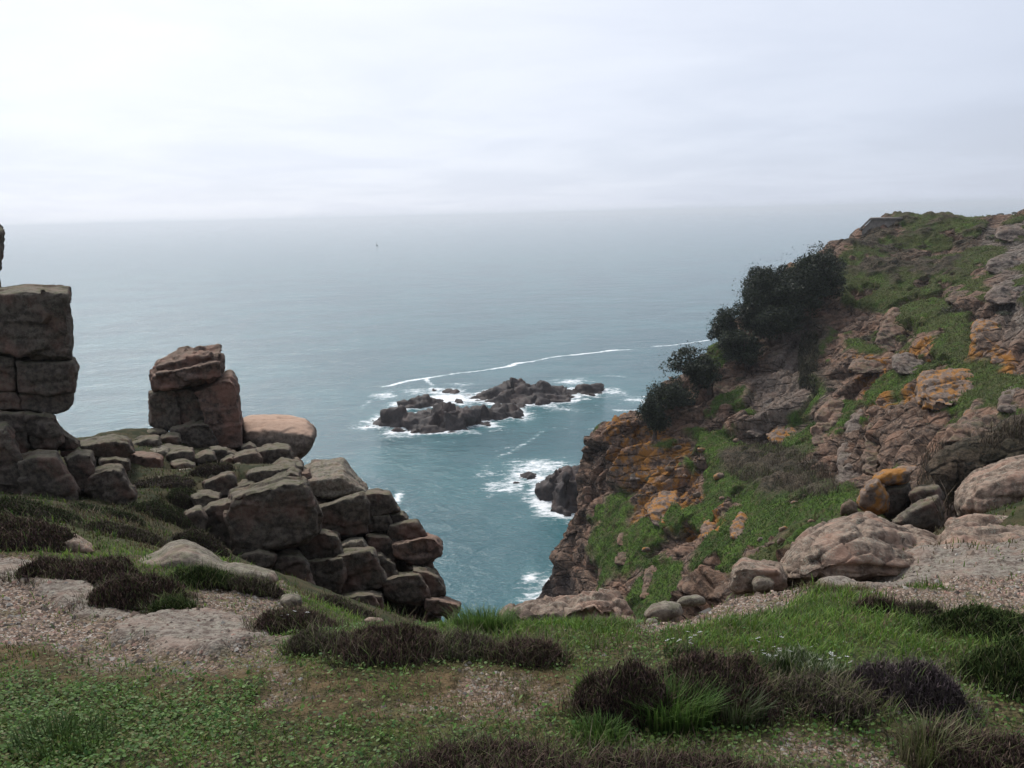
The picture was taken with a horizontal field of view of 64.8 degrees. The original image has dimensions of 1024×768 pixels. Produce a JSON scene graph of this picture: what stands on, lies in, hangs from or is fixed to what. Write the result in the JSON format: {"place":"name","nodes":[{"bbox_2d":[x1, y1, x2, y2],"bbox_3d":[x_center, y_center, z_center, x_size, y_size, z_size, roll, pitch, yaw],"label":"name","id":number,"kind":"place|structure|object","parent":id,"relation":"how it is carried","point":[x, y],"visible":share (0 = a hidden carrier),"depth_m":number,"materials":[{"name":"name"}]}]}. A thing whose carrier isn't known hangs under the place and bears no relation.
{"place":"outdoors","nodes":[
{"label":"outdoors","id":0,"kind":"place"},
{"bbox_2d":[79,434,134,458],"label":"fallen block","id":1,"kind":"structure","parent":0,"point":[110,445],"depth_m":17.35,"materials":[{"name":"stone"}]},
{"bbox_2d":[0,202,1023,621],"bbox_3d":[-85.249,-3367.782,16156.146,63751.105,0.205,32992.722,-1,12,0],"label":"water","id":2,"kind":"structure","parent":0,"point":[338,334],"depth_m":279.63,"materials":[{"name":"liquid"}]},
{"bbox_2d":[397,394,443,408],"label":"reef rock","id":3,"kind":"object","parent":2,"relation":"in","point":[422,401],"visible":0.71,"depth_m":151.94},
{"bbox_2d":[366,402,524,433],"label":"reef rock","id":4,"kind":"object","parent":2,"relation":"in","point":[450,417],"visible":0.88,"depth_m":137.33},
{"bbox_2d":[463,377,577,405],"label":"reef rock","id":5,"kind":"object","parent":2,"relation":"in","point":[519,391],"visible":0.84,"depth_m":154.70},
{"bbox_2d":[535,465,579,516],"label":"shore rock","id":6,"kind":"object","parent":2,"relation":"in","point":[558,488],"visible":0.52,"depth_m":97.56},
{"bbox_2d":[0,428,1023,767],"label":"ground","id":7,"kind":"structure","parent":0,"point":[206,638],"depth_m":3.45,"materials":[{"name":"plant"}]},
{"bbox_2d":[0,421,23,493],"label":"fallen block","id":8,"kind":"structure","parent":7,"relation":"on","point":[11,456],"depth_m":13.53,"materials":[{"name":"stone"}]},
{"bbox_2d":[0,284,79,452],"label":"granite pillar","id":9,"kind":"structure","parent":7,"relation":"on","point":[39,367],"depth_m":14.42,"materials":[{"name":"stone"}]},
{"bbox_2d":[0,492,91,525],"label":"heath bush","id":10,"kind":"object","parent":7,"relation":"on","point":[18,506],"visible":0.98,"depth_m":8.04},
{"bbox_2d":[17,449,80,499],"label":"fallen block","id":11,"kind":"structure","parent":7,"relation":"on","point":[42,471],"depth_m":13.42,"materials":[{"name":"stone"}]},
{"bbox_2d":[0,507,103,553],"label":"heather","id":12,"kind":"object","parent":7,"relation":"on","point":[18,533],"visible":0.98,"depth_m":6.38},
{"bbox_2d":[1,700,120,762],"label":"grass tussock","id":13,"kind":"object","parent":7,"relation":"on","point":[62,731],"depth_m":2.82,"materials":[{"name":"green plant"}]},
{"bbox_2d":[0,546,156,586],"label":"heather","id":14,"kind":"object","parent":7,"relation":"on","point":[93,571],"visible":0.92,"depth_m":5.17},
{"bbox_2d":[63,449,95,496],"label":"fallen block","id":15,"kind":"structure","parent":7,"relation":"on","point":[81,464],"depth_m":14.08,"materials":[{"name":"stone"}]},
{"bbox_2d":[64,534,94,553],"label":"boulder","id":16,"kind":"object","parent":7,"relation":"on","point":[84,546],"visible":0.41,"depth_m":6.51,"materials":[{"name":"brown stone"}]},
{"bbox_2d":[56,501,164,533],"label":"heath bush","id":17,"kind":"object","parent":7,"relation":"on","point":[119,514],"visible":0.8,"depth_m":11.39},
{"bbox_2d":[84,463,137,504],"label":"fallen block","id":18,"kind":"structure","parent":7,"relation":"on","point":[111,482],"depth_m":14.05,"materials":[{"name":"stone"}]},
{"bbox_2d":[70,515,169,547],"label":"heath bush","id":19,"kind":"object","parent":7,"relation":"on","point":[135,533],"visible":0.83,"depth_m":7.69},
{"bbox_2d":[61,567,203,611],"bbox_3d":[-2.278,1.234,4.817,0.787,0.361,0.589,-11,15,-39],"label":"heather","id":20,"kind":"object","parent":7,"relation":"on","point":[125,591],"visible":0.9,"depth_m":4.70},
{"bbox_2d":[129,451,163,467],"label":"fallen block","id":21,"kind":"structure","parent":7,"relation":"on","point":[150,459],"depth_m":18.65,"materials":[{"name":"stone"}]},
{"bbox_2d":[118,496,195,529],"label":"heath bush","id":22,"kind":"object","parent":7,"relation":"on","point":[160,509],"visible":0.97,"depth_m":12.81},
{"bbox_2d":[133,588,201,614],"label":"heather","id":23,"kind":"object","parent":7,"relation":"on","point":[177,602],"visible":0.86,"depth_m":4.55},
{"bbox_2d":[132,473,205,488],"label":"heath bush","id":24,"kind":"object","parent":7,"relation":"on","point":[175,480],"visible":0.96,"depth_m":16.03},
{"bbox_2d":[155,486,196,509],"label":"heath bush","id":25,"kind":"object","parent":7,"relation":"on","point":[180,497],"visible":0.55,"depth_m":15.18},
{"bbox_2d":[165,446,194,461],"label":"ledge rock","id":26,"kind":"object","parent":7,"relation":"on","point":[185,452],"visible":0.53,"depth_m":19.72,"materials":[{"name":"stone"}]},
{"bbox_2d":[139,539,228,569],"bbox_3d":[-2.888,1.565,7.087,0.910,0.762,1.918,-8,13,-27],"label":"boulder","id":27,"kind":"object","parent":7,"relation":"on","point":[176,551],"visible":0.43,"depth_m":6.40,"materials":[{"name":"grey stone"}]},
{"bbox_2d":[183,505,207,532],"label":"ledge rock","id":28,"kind":"object","parent":7,"relation":"on","point":[197,515],"visible":0.54,"depth_m":13.30,"materials":[{"name":"stone"}]},
{"bbox_2d":[148,344,243,448],"bbox_3d":[-9.420,0.563,24.053,3.356,3.403,2.862,-1,12,0],"label":"rock stack","id":29,"kind":"object","parent":7,"relation":"on","point":[194,400],"visible":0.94,"depth_m":23.00,"materials":[{"name":"stone"}]},
{"bbox_2d":[165,524,240,562],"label":"heath bush","id":30,"kind":"object","parent":7,"relation":"on","point":[198,536],"visible":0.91,"depth_m":9.94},
{"bbox_2d":[190,489,220,506],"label":"ledge rock","id":31,"kind":"object","parent":7,"relation":"on","point":[205,497],"visible":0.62,"depth_m":14.99,"materials":[{"name":"stone"}]},
{"bbox_2d":[183,460,239,477],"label":"heath bush","id":32,"kind":"object","parent":7,"relation":"on","point":[206,470],"visible":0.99,"depth_m":16.96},
{"bbox_2d":[202,471,237,498],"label":"ledge rock","id":33,"kind":"object","parent":7,"relation":"on","point":[224,482],"visible":0.57,"depth_m":15.94,"materials":[{"name":"stone"}]},
{"bbox_2d":[233,448,262,463],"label":"ledge rock","id":34,"kind":"object","parent":7,"relation":"on","point":[248,456],"visible":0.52,"depth_m":19.22,"materials":[{"name":"stone"}]},
{"bbox_2d":[220,562,278,582],"bbox_3d":[-2.108,1.540,6.455,0.448,0.463,0.945,-6,13,-20],"label":"boulder","id":35,"kind":"object","parent":7,"relation":"on","point":[246,568],"visible":0.49,"depth_m":6.12,"materials":[{"name":"grey stone"}]},
{"bbox_2d":[217,566,293,598],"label":"heather","id":36,"kind":"object","parent":7,"relation":"on","point":[254,584],"visible":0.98,"depth_m":5.56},
{"bbox_2d":[239,549,276,567],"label":"ledge rock","id":37,"kind":"object","parent":7,"relation":"on","point":[263,558],"visible":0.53,"depth_m":13.05,"materials":[{"name":"stone"}]},
{"bbox_2d":[256,442,294,463],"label":"ledge rock","id":38,"kind":"object","parent":7,"relation":"on","point":[270,453],"visible":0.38,"depth_m":19.83,"materials":[{"name":"stone"}]},
{"bbox_2d":[243,414,316,458],"bbox_3d":[-7.316,1.855,25.441,2.290,1.899,4.014,-5,13,-18],"label":"perched boulder","id":39,"kind":"object","parent":7,"relation":"on","point":[298,435],"visible":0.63,"depth_m":23.89,"materials":[{"name":"stone"}]},
{"bbox_2d":[237,595,356,634],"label":"heather","id":40,"kind":"object","parent":7,"relation":"on","point":[273,620],"visible":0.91,"depth_m":4.10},
{"bbox_2d":[270,616,359,657],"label":"heather","id":41,"kind":"object","parent":7,"relation":"on","point":[301,641],"visible":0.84,"depth_m":3.57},
{"bbox_2d":[203,457,460,617],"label":"granite crag","id":42,"kind":"structure","parent":7,"relation":"on","point":[275,507],"depth_m":15.08,"materials":[{"name":"stone"}]},
{"bbox_2d":[302,587,394,622],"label":"heath bush","id":43,"kind":"object","parent":7,"relation":"on","point":[344,603],"visible":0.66,"depth_m":6.80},
{"bbox_2d":[310,604,469,670],"bbox_3d":[-0.527,1.130,3.593,0.747,0.255,0.557,-9,14,-33],"label":"heather","id":44,"kind":"object","parent":7,"relation":"on","point":[400,643],"visible":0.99,"depth_m":3.50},
{"bbox_2d":[376,564,449,619],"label":"heath bush","id":45,"kind":"object","parent":7,"relation":"on","point":[409,609],"visible":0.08,"depth_m":16.42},
{"bbox_2d":[424,615,505,663],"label":"heather","id":46,"kind":"object","parent":7,"relation":"on","point":[472,641],"visible":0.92,"depth_m":3.56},
{"bbox_2d":[444,600,519,631],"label":"grass tussock","id":47,"kind":"object","parent":7,"relation":"on","point":[489,620],"depth_m":4.08,"materials":[{"name":"green plant"}]},
{"bbox_2d":[341,713,637,767],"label":"heather","id":48,"kind":"object","parent":7,"relation":"on","point":[502,752],"visible":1,"depth_m":2.58,"materials":[{"name":"plant"}]},
{"bbox_2d":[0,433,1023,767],"bbox_3d":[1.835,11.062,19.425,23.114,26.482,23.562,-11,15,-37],"label":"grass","id":49,"kind":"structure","parent":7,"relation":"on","point":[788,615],"depth_m":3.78,"materials":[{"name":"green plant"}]},
{"bbox_2d":[0,596,1023,767],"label":"ground cover","id":50,"kind":"object","parent":7,"relation":"on","point":[151,739],"visible":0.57,"depth_m":2.93,"materials":[{"name":"green plant"}]},
{"bbox_2d":[0,515,1023,767],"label":"gravel","id":51,"kind":"structure","parent":7,"relation":"on","point":[958,593],"depth_m":4.22,"materials":[{"name":"gravel"}]},
{"bbox_2d":[155,555,264,589],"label":"tussock","id":52,"kind":"object","parent":51,"relation":"on","point":[202,577],"visible":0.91,"depth_m":5.47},
{"bbox_2d":[464,626,581,669],"bbox_3d":[0.055,1.149,3.526,0.526,0.176,0.356,-1,12,0],"label":"heather","id":53,"kind":"object","parent":7,"relation":"on","point":[527,651],"visible":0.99,"depth_m":3.48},
{"bbox_2d":[498,588,635,623],"bbox_3d":[0.404,1.597,5.453,1.004,0.665,0.994,-1,12,0],"label":"boulder","id":54,"kind":"object","parent":7,"relation":"on","point":[602,602],"visible":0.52,"depth_m":5.17,"materials":[{"name":"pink stone"}]},
{"bbox_2d":[560,706,633,748],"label":"grass tussock","id":55,"kind":"object","parent":7,"relation":"on","point":[596,724],"depth_m":2.81,"materials":[{"name":"green plant"}]},
{"bbox_2d":[553,644,692,732],"bbox_3d":[0.413,1.090,2.971,0.563,0.306,0.417,-1,12,0],"label":"heather","id":56,"kind":"object","parent":7,"relation":"on","point":[605,689],"visible":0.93,"depth_m":2.91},
{"bbox_2d":[643,600,682,621],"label":"boulder","id":57,"kind":"object","parent":7,"relation":"on","point":[664,611],"visible":0.88,"depth_m":5.40,"materials":[{"name":"grey stone"}]},
{"bbox_2d":[620,665,737,735],"bbox_3d":[0.582,1.152,2.911,0.466,0.173,0.391,-1,12,0],"label":"grass tussock","id":58,"kind":"object","parent":7,"relation":"on","point":[674,720],"depth_m":2.86,"materials":[{"name":"green plant"}]},
{"bbox_2d":[529,718,870,767],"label":"heather","id":59,"kind":"object","parent":7,"relation":"on","point":[668,758],"visible":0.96,"depth_m":2.58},
{"bbox_2d":[629,637,812,731],"bbox_3d":[0.751,1.103,3.059,0.790,0.284,0.546,-1,12,0],"label":"heather","id":60,"kind":"object","parent":7,"relation":"on","point":[728,669],"visible":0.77,"depth_m":2.99,"materials":[{"name":"plant"}]},
{"bbox_2d":[705,675,780,729],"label":"grass tussock","id":61,"kind":"object","parent":7,"relation":"on","point":[735,720],"depth_m":2.88,"materials":[{"name":"green plant"}]},
{"bbox_2d":[728,557,787,594],"bbox_3d":[2.111,1.687,6.913,0.500,0.646,1.091,2,13,18],"label":"boulder","id":62,"kind":"object","parent":7,"relation":"on","point":[745,571],"visible":0.82,"depth_m":6.44,"materials":[{"name":"brown stone"}]},
{"bbox_2d":[767,641,847,679],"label":"leafy plant","id":63,"kind":"object","parent":7,"relation":"on","point":[799,654],"visible":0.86,"depth_m":3.26,"materials":[{"name":"green plant"}]},
{"bbox_2d":[767,655,907,732],"bbox_3d":[1.161,1.143,3.027,0.595,0.173,0.422,6,14,30],"label":"heather","id":64,"kind":"object","parent":7,"relation":"on","point":[839,702],"visible":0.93,"depth_m":2.98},
{"bbox_2d":[780,511,938,586],"bbox_3d":[3.348,1.718,7.811,1.566,1.402,3.133,5,14,29],"label":"boulder","id":65,"kind":"object","parent":7,"relation":"on","point":[863,546],"visible":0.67,"depth_m":6.68,"materials":[{"name":"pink stone"}]},
{"bbox_2d":[844,588,908,612],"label":"heather","id":66,"kind":"object","parent":7,"relation":"on","point":[871,599],"visible":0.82,"depth_m":4.52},
{"bbox_2d":[826,644,999,724],"bbox_3d":[1.534,1.114,3.071,0.447,0.266,0.631,-12,16,-42],"label":"heather","id":67,"kind":"object","parent":7,"relation":"on","point":[922,685],"visible":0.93,"depth_m":3.00,"materials":[{"name":"plant"}]},
{"bbox_2d":[895,594,946,619],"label":"heather","id":68,"kind":"object","parent":7,"relation":"on","point":[913,606],"visible":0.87,"depth_m":4.25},
{"bbox_2d":[881,700,983,767],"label":"grass tussock","id":69,"kind":"object","parent":7,"relation":"on","point":[920,749],"depth_m":2.65,"materials":[{"name":"green plant"}]},
{"bbox_2d":[880,703,1023,767],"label":"heather","id":70,"kind":"object","parent":7,"relation":"on","point":[998,750],"visible":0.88,"depth_m":2.56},
{"bbox_2d":[894,593,1023,643],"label":"heather","id":71,"kind":"object","parent":7,"relation":"on","point":[988,619],"visible":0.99,"depth_m":3.87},
{"bbox_2d":[937,513,1023,544],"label":"boulder","id":72,"kind":"object","parent":7,"relation":"on","point":[978,527],"visible":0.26,"depth_m":7.41,"materials":[{"name":"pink stone"}]},
{"bbox_2d":[954,454,1023,516],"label":"boulder","id":73,"kind":"object","parent":72,"relation":"on","point":[985,488],"visible":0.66,"depth_m":9.13,"materials":[{"name":"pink stone"}]},
{"bbox_2d":[941,625,1023,703],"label":"heather","id":74,"kind":"object","parent":7,"relation":"on","point":[999,667],"visible":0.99,"depth_m":3.23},
{"bbox_2d":[0,0,1023,227],"label":"sky","id":75,"kind":"structure","parent":0,"point":[113,112],"materials":[{"name":"white"}]},
{"bbox_2d":[536,209,1023,622],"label":"hillside","id":76,"kind":"structure","parent":0,"point":[617,451],"depth_m":68.35,"materials":[{"name":"plant"}]},
{"bbox_2d":[635,392,671,439],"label":"evergreen tree","id":77,"kind":"object","parent":76,"relation":"on","point":[653,410],"visible":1,"depth_m":73.71,"materials":[{"name":"green plant"}]},
{"bbox_2d":[647,489,679,525],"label":"outcrop","id":78,"kind":"object","parent":76,"relation":"on","point":[660,504],"visible":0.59,"depth_m":65.64,"materials":[{"name":"orange stone"}]},
{"bbox_2d":[641,374,698,414],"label":"evergreen tree","id":79,"kind":"object","parent":76,"relation":"on","point":[676,393],"visible":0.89,"depth_m":75.02,"materials":[{"name":"green plant"}]},
{"bbox_2d":[658,341,716,389],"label":"evergreen tree","id":80,"kind":"object","parent":76,"relation":"on","point":[675,364],"visible":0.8,"depth_m":77.33,"materials":[{"name":"green plant"}]},
{"bbox_2d":[679,354,722,394],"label":"evergreen tree","id":81,"kind":"object","parent":76,"relation":"on","point":[696,377],"visible":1,"depth_m":75.98,"materials":[{"name":"green plant"}]},
{"bbox_2d":[706,304,744,342],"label":"evergreen tree","id":82,"kind":"object","parent":76,"relation":"on","point":[725,319],"visible":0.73,"depth_m":79.99,"materials":[{"name":"green plant"}]},
{"bbox_2d":[713,327,765,366],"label":"evergreen tree","id":83,"kind":"object","parent":76,"relation":"on","point":[733,347],"visible":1,"depth_m":77.77,"materials":[{"name":"green plant"}]},
{"bbox_2d":[733,288,775,338],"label":"evergreen tree","id":84,"kind":"object","parent":76,"relation":"on","point":[747,306],"visible":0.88,"depth_m":79.63,"materials":[{"name":"green plant"}]},
{"bbox_2d":[732,260,803,305],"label":"evergreen tree","id":85,"kind":"object","parent":76,"relation":"on","point":[757,277],"visible":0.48,"depth_m":80.55,"materials":[{"name":"green plant"}]},
{"bbox_2d":[745,300,805,343],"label":"evergreen tree","id":86,"kind":"object","parent":76,"relation":"on","point":[771,323],"visible":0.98,"depth_m":77.98,"materials":[{"name":"green plant"}]},
{"bbox_2d":[721,438,842,496],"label":"thicket","id":87,"kind":"object","parent":76,"relation":"on","point":[822,470],"visible":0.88,"depth_m":58.11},
{"bbox_2d":[762,338,809,408],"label":"outcrop","id":88,"kind":"object","parent":76,"relation":"on","point":[792,363],"visible":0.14,"depth_m":77.34,"materials":[{"name":"grey stone"}]},
{"bbox_2d":[757,272,830,327],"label":"evergreen tree","id":89,"kind":"object","parent":76,"relation":"on","point":[780,289],"visible":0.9,"depth_m":78.93,"materials":[{"name":"green plant"}]},
{"bbox_2d":[796,327,822,391],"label":"thicket","id":90,"kind":"object","parent":76,"relation":"on","point":[805,344],"visible":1,"depth_m":73.73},
{"bbox_2d":[773,241,855,304],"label":"evergreen tree","id":91,"kind":"object","parent":76,"relation":"on","point":[812,266],"visible":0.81,"depth_m":80.15,"materials":[{"name":"green plant"}]},
{"bbox_2d":[810,396,844,445],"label":"outcrop","id":92,"kind":"object","parent":76,"relation":"on","point":[827,413],"visible":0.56,"depth_m":63.16,"materials":[{"name":"stone"}]},
{"bbox_2d":[836,409,864,482],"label":"outcrop","id":93,"kind":"object","parent":76,"relation":"on","point":[845,473],"visible":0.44,"depth_m":55.66,"materials":[{"name":"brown stone"}]},
{"bbox_2d":[848,357,887,374],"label":"outcrop","id":94,"kind":"object","parent":76,"relation":"on","point":[860,365],"visible":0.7,"depth_m":66.88,"materials":[{"name":"stone"}]},
{"bbox_2d":[861,422,880,475],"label":"outcrop","id":95,"kind":"object","parent":76,"relation":"on","point":[871,463],"visible":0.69,"depth_m":50.59,"materials":[{"name":"stone"}]},
{"bbox_2d":[856,478,889,514],"bbox_3d":[8.040,2.535,17.950,0.689,1.083,1.430,4,13,24],"label":"boulder","id":96,"kind":"object","parent":76,"relation":"on","point":[873,497],"visible":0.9,"depth_m":17.41,"materials":[{"name":"orange stone"}]},
{"bbox_2d":[859,217,902,234],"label":"bunker","id":97,"kind":"object","parent":76,"relation":"on","point":[874,222],"visible":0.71,"depth_m":96.09,"materials":[{"name":"concrete"}]},
{"bbox_2d":[874,307,905,351],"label":"outcrop","id":98,"kind":"object","parent":76,"relation":"on","point":[888,331],"visible":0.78,"depth_m":70.74,"materials":[{"name":"stone"}]},
{"bbox_2d":[882,482,910,518],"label":"boulder","id":99,"kind":"object","parent":76,"relation":"on","point":[900,501],"visible":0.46,"depth_m":18.07,"materials":[{"name":"stone"}]},
{"bbox_2d":[872,465,917,485],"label":"boulder","id":100,"kind":"object","parent":99,"relation":"on","point":[898,475],"visible":0.88,"depth_m":17.93,"materials":[{"name":"orange stone"}]},
{"bbox_2d":[891,352,924,374],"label":"outcrop","id":101,"kind":"object","parent":76,"relation":"on","point":[904,363],"visible":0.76,"depth_m":62.52,"materials":[{"name":"grey stone"}]},
{"bbox_2d":[892,495,944,530],"bbox_3d":[8.301,2.680,16.446,0.930,1.143,1.957,5,14,29],"label":"boulder","id":102,"kind":"object","parent":76,"relation":"on","point":[920,514],"visible":0.7,"depth_m":15.72,"materials":[{"name":"stone"}]},
{"bbox_2d":[908,484,944,503],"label":"boulder","id":103,"kind":"object","parent":76,"relation":"on","point":[915,494],"visible":0.66,"depth_m":17.35,"materials":[{"name":"stone"}]},
{"bbox_2d":[914,368,973,410],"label":"outcrop","id":104,"kind":"object","parent":76,"relation":"on","point":[937,390],"visible":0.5,"depth_m":51.08,"materials":[{"name":"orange stone"}]},
{"bbox_2d":[914,406,1023,532],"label":"thicket","id":105,"kind":"object","parent":76,"relation":"on","point":[1014,429],"visible":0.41,"depth_m":28.05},
{"bbox_2d":[943,409,999,445],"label":"outcrop","id":106,"kind":"object","parent":76,"relation":"on","point":[956,431],"visible":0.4,"depth_m":41.62,"materials":[{"name":"stone"}]},
{"bbox_2d":[970,318,999,341],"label":"outcrop","id":107,"kind":"object","parent":76,"relation":"on","point":[978,326],"visible":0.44,"depth_m":59.66,"materials":[{"name":"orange stone"}]},
{"bbox_2d":[984,281,1020,304],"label":"outcrop","id":108,"kind":"object","parent":76,"relation":"on","point":[996,294],"visible":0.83,"depth_m":66.04,"materials":[{"name":"grey stone"}]},
{"bbox_2d":[985,253,1022,273],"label":"outcrop","id":109,"kind":"object","parent":76,"relation":"on","point":[998,264],"visible":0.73,"depth_m":73.37,"materials":[{"name":"grey stone"}]},
{"bbox_2d":[997,386,1018,412],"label":"outcrop","id":110,"kind":"object","parent":76,"relation":"on","point":[1004,402],"visible":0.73,"depth_m":42.56,"materials":[{"name":"grey stone"}]},
{"bbox_2d":[994,223,1023,241],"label":"outcrop","id":111,"kind":"object","parent":76,"relation":"on","point":[1009,233],"visible":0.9,"depth_m":83.60,"materials":[{"name":"grey stone"}]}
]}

